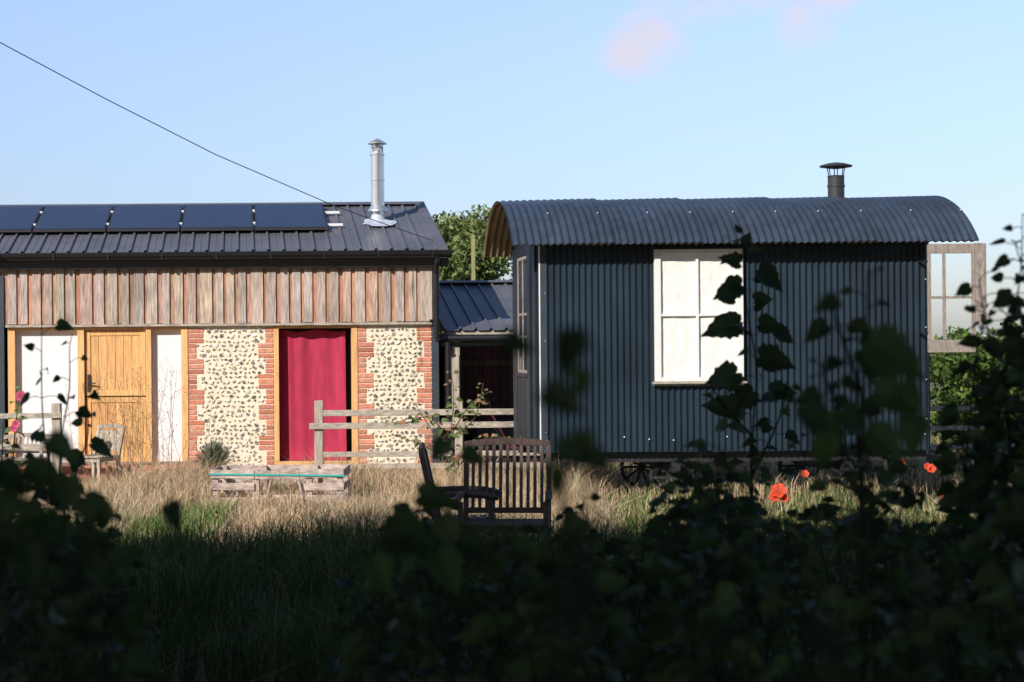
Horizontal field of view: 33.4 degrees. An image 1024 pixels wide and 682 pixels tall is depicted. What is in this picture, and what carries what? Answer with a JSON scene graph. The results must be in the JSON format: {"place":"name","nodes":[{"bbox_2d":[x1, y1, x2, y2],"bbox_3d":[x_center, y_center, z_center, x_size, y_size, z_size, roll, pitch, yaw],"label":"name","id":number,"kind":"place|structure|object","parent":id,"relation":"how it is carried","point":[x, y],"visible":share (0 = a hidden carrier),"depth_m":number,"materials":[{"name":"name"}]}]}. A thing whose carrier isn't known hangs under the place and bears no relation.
{"place":"outdoors","nodes":[
{"label":"outdoors","id":0,"kind":"place"},
{"bbox_2d":[14,495,240,559],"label":"green grass","id":1,"kind":"structure","parent":0,"point":[201,514],"depth_m":17.18,"materials":[{"name":"green plant"}]},
{"bbox_2d":[0,0,1023,339],"label":"sky","id":2,"kind":"structure","parent":0,"point":[472,102],"materials":[{"name":"blue"}]},
{"bbox_2d":[1,354,1023,681],"bbox_3d":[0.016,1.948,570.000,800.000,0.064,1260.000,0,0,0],"label":"ground","id":3,"kind":"structure","parent":0,"point":[507,548],"depth_m":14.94,"materials":[{"name":"green plant"}]},
{"bbox_2d":[1,386,27,465],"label":"hollyhock","id":4,"kind":"object","parent":3,"relation":"on","point":[14,426],"visible":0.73,"depth_m":21.91,"materials":[{"name":"pink plant"}]},
{"bbox_2d":[0,433,48,463],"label":"garden bench","id":5,"kind":"object","parent":3,"relation":"on","point":[27,435],"visible":0.4,"depth_m":24.16,"materials":[{"name":"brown wood"}]},
{"bbox_2d":[0,403,61,472],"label":"post and rail fence","id":6,"kind":"object","parent":3,"relation":"on","point":[55,415],"visible":0.46,"depth_m":23.41,"materials":[{"name":"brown wood"}]},
{"bbox_2d":[19,318,112,660],"bbox_3d":[-2.109,0.940,7.995,0.442,2.095,0.278,0,0,0],"label":"leafy sapling","id":7,"kind":"object","parent":3,"relation":"on","point":[98,445],"visible":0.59,"depth_m":8.00,"materials":[{"name":"green plant"}]},
{"bbox_2d":[0,529,162,681],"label":"nettle bush","id":8,"kind":"object","parent":3,"relation":"on","point":[128,620],"visible":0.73,"depth_m":3.30,"materials":[{"name":"green plant"}]},
{"bbox_2d":[0,442,167,681],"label":"bramble bush","id":9,"kind":"object","parent":3,"relation":"on","point":[119,557],"visible":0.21,"depth_m":5.47,"materials":[{"name":"green plant"}]},
{"bbox_2d":[0,429,184,681],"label":"broadleaf plant","id":10,"kind":"object","parent":3,"relation":"on","point":[93,508],"visible":1,"depth_m":3.00,"materials":[{"name":"green plant"}]},
{"bbox_2d":[73,423,124,482],"bbox_3d":[-5.815,1.587,24.037,0.455,0.821,0.678,0,0,20],"label":"folding chair","id":11,"kind":"object","parent":3,"relation":"on","point":[94,456],"visible":0.69,"depth_m":24.20,"materials":[{"name":"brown wood"}]},
{"bbox_2d":[22,461,205,479],"bbox_3d":[-6.335,1.900,24.950,3.941,0.202,0.900,0,0,0],"label":"brick step","id":12,"kind":"object","parent":3,"relation":"on","point":[67,471],"visible":0.14,"depth_m":24.50,"materials":[{"name":"red brick"}]},
{"bbox_2d":[59,357,222,487],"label":"dried seed stems","id":13,"kind":"object","parent":3,"relation":"on","point":[136,440],"visible":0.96,"depth_m":23.00,"materials":[{"name":"brown plant"}]},
{"bbox_2d":[195,439,237,483],"bbox_3d":[-3.906,1.633,22.497,0.698,0.698,0.727,0,0,0],"label":"potted lavender","id":14,"kind":"object","parent":3,"relation":"on","point":[218,450],"visible":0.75,"depth_m":22.40,"materials":[{"name":"plant"}]},
{"bbox_2d":[0,139,451,472],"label":"flint barn","id":15,"kind":"structure","parent":3,"relation":"on","point":[274,321],"depth_m":25.50,"materials":[{"name":"brown wood"}]},
{"bbox_2d":[85,330,146,461],"bbox_3d":[-5.931,0.841,25.550,0.909,2.003,0.040,0,0,0],"label":"stable door","id":16,"kind":"structure","parent":15,"relation":"in","point":[100,345],"depth_m":25.54,"materials":[{"name":"brown wood"}]},
{"bbox_2d":[0,42,432,240],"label":"overhead cable","id":17,"kind":"object","parent":15,"relation":"attached to","point":[200,146],"visible":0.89,"depth_m":21.75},
{"bbox_2d":[209,464,349,506],"bbox_3d":[-2.748,1.736,20.320,1.590,0.472,0.791,0,0,0],"label":"pallet planter","id":18,"kind":"object","parent":3,"relation":"on","point":[245,473],"visible":0.69,"depth_m":19.98,"materials":[{"name":"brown wood"}]},
{"bbox_2d":[14,446,644,552],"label":"dry grass","id":19,"kind":"structure","parent":3,"relation":"on","point":[187,483],"depth_m":19.49,"materials":[{"name":"beige plant"}]},
{"bbox_2d":[309,400,577,476],"bbox_3d":[-0.926,1.432,23.481,3.710,1.251,0.138,0,0,0],"label":"post and rail fence","id":20,"kind":"object","parent":3,"relation":"on","point":[318,425],"visible":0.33,"depth_m":23.41,"materials":[{"name":"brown wood"}]},
{"bbox_2d":[381,370,521,478],"bbox_3d":[-0.765,1.169,21.499,1.785,1.615,0.325,0,0,0],"label":"young sapling","id":21,"kind":"object","parent":3,"relation":"on","point":[416,441],"visible":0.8,"depth_m":21.49,"materials":[{"name":"green plant"}]},
{"bbox_2d":[418,442,498,542],"bbox_3d":[-0.467,1.430,15.300,0.713,1.050,0.596,0,0,0],"label":"garden chair","id":22,"kind":"object","parent":3,"relation":"on","point":[428,475],"visible":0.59,"depth_m":15.03,"materials":[{"name":"brown wood"}]},
{"bbox_2d":[432,204,511,333],"bbox_3d":[-1.111,-0.495,38.238,4.183,5.118,3.957,0,0,0],"label":"ash tree","id":23,"kind":"object","parent":3,"relation":"on","point":[456,233],"visible":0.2,"depth_m":37.48,"materials":[{"name":"green plant"}]},
{"bbox_2d":[349,435,595,681],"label":"broadleaf plant","id":24,"kind":"object","parent":3,"relation":"on","point":[406,530],"visible":0.9,"depth_m":3.60,"materials":[{"name":"green plant"}]},
{"bbox_2d":[471,235,474,279],"bbox_3d":[-0.781,-0.061,35.000,0.080,4.234,0.080,0,0,0],"label":"timber pole","id":25,"kind":"object","parent":3,"relation":"on","point":[472,257],"visible":0.36,"depth_m":34.96,"materials":[{"name":"brown wood"}]},
{"bbox_2d":[463,401,539,462],"bbox_3d":[0.044,1.436,26.200,1.716,1.039,0.502,0,0,0],"label":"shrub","id":26,"kind":"object","parent":3,"relation":"on","point":[499,434],"visible":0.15,"depth_m":26.19,"materials":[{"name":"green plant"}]},
{"bbox_2d":[455,438,551,552],"bbox_3d":[-0.058,1.412,15.021,0.850,1.079,0.713,0,0,4],"label":"garden chair","id":27,"kind":"object","parent":3,"relation":"on","point":[544,508],"visible":0.73,"depth_m":15.27,"materials":[{"name":"brown wood"}]},
{"bbox_2d":[439,280,585,469],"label":"open shed","id":28,"kind":"structure","parent":3,"relation":"on","point":[477,323],"depth_m":27.70,"materials":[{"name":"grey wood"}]},
{"bbox_2d":[319,473,775,681],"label":"bramble bush","id":29,"kind":"object","parent":3,"relation":"on","point":[459,632],"visible":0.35,"depth_m":6.27,"materials":[{"name":"green plant"}]},
{"bbox_2d":[500,326,615,681],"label":"broadleaf plant","id":30,"kind":"object","parent":3,"relation":"on","point":[576,446],"visible":1,"depth_m":1.70,"materials":[{"name":"green plant"}]},
{"bbox_2d":[337,480,1023,681],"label":"nettle bush","id":31,"kind":"object","parent":3,"relation":"on","point":[722,613],"visible":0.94,"depth_m":3.48,"materials":[{"name":"green plant"}]},
{"bbox_2d":[483,162,986,496],"bbox_3d":[2.802,-0.154,21.700,6.381,4.188,2.847,0,0,0],"label":"shepherds hut","id":32,"kind":"object","parent":3,"relation":"on","point":[631,286],"visible":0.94,"depth_m":20.59,"materials":[{"name":"paint"}]},
{"bbox_2d":[517,256,526,373],"bbox_3d":[0.145,-0.335,21.995,0.023,1.497,0.902,0,0,-8],"label":"end window frame","id":33,"kind":"structure","parent":32,"relation":"in","point":[522,314],"depth_m":22.13,"materials":[{"name":"white wood"}]},
{"bbox_2d":[518,259,526,369],"bbox_3d":[0.147,-0.337,21.995,0.010,1.471,0.860,0,0,-8],"label":"end window glass","id":34,"kind":"structure","parent":32,"relation":"in","point":[522,359],"depth_m":21.98,"materials":[{"name":"glass"}]},
{"bbox_2d":[653,249,743,381],"bbox_3d":[2.248,-0.310,20.546,1.074,1.591,0.061,0,0,0],"label":"window frame","id":35,"kind":"structure","parent":32,"relation":"in","point":[657,253],"depth_m":20.52,"materials":[{"name":"white paint"}]},
{"bbox_2d":[700,224,802,673],"bbox_3d":[1.153,0.697,8.200,0.494,2.529,0.327,0,0,0],"label":"leafy sapling","id":36,"kind":"object","parent":3,"relation":"on","point":[731,289],"visible":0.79,"depth_m":8.20,"materials":[{"name":"green plant"}]},
{"bbox_2d":[630,387,1023,681],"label":"bramble bush","id":37,"kind":"object","parent":3,"relation":"on","point":[750,508],"visible":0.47,"depth_m":5.67,"materials":[{"name":"green plant"}]},
{"bbox_2d":[792,266,907,681],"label":"leafy sapling","id":38,"kind":"object","parent":3,"relation":"on","point":[819,328],"visible":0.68,"depth_m":4.20,"materials":[{"name":"green plant"}]},
{"bbox_2d":[769,460,942,511],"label":"orange poppies","id":39,"kind":"object","parent":3,"relation":"on","point":[779,490],"visible":0.63,"depth_m":18.89,"materials":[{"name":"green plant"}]},
{"bbox_2d":[795,292,930,681],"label":"broadleaf plant","id":40,"kind":"object","parent":3,"relation":"on","point":[888,349],"visible":1,"depth_m":3.00,"materials":[{"name":"green plant"}]},
{"bbox_2d":[919,406,1013,471],"bbox_3d":[7.010,1.433,24.481,2.492,1.122,0.138,0,0,0],"label":"post and rail fence","id":41,"kind":"object","parent":3,"relation":"on","point":[938,428],"visible":0.02,"depth_m":24.41,"materials":[{"name":"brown wood"}]},
{"bbox_2d":[918,213,1023,681],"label":"bramble bush","id":42,"kind":"object","parent":3,"relation":"on","point":[990,390],"visible":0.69,"depth_m":5.97,"materials":[{"name":"green plant"}]},
{"bbox_2d":[928,322,1023,458],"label":"garden hedge","id":43,"kind":"object","parent":3,"relation":"on","point":[955,389],"visible":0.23,"depth_m":26.31,"materials":[{"name":"green plant"}]},
{"bbox_2d":[931,326,1022,381],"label":"distant hedgerow","id":44,"kind":"object","parent":3,"relation":"on","point":[937,354],"depth_m":74.73,"materials":[{"name":"green plant"}]},
{"bbox_2d":[570,483,1010,550],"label":"green grass","id":45,"kind":"structure","parent":0,"point":[791,505],"depth_m":18.60,"materials":[{"name":"green plant"}]},
{"bbox_2d":[567,438,1016,537],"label":"dry grass","id":46,"kind":"structure","parent":0,"point":[763,488],"depth_m":21.01,"materials":[{"name":"plant"}]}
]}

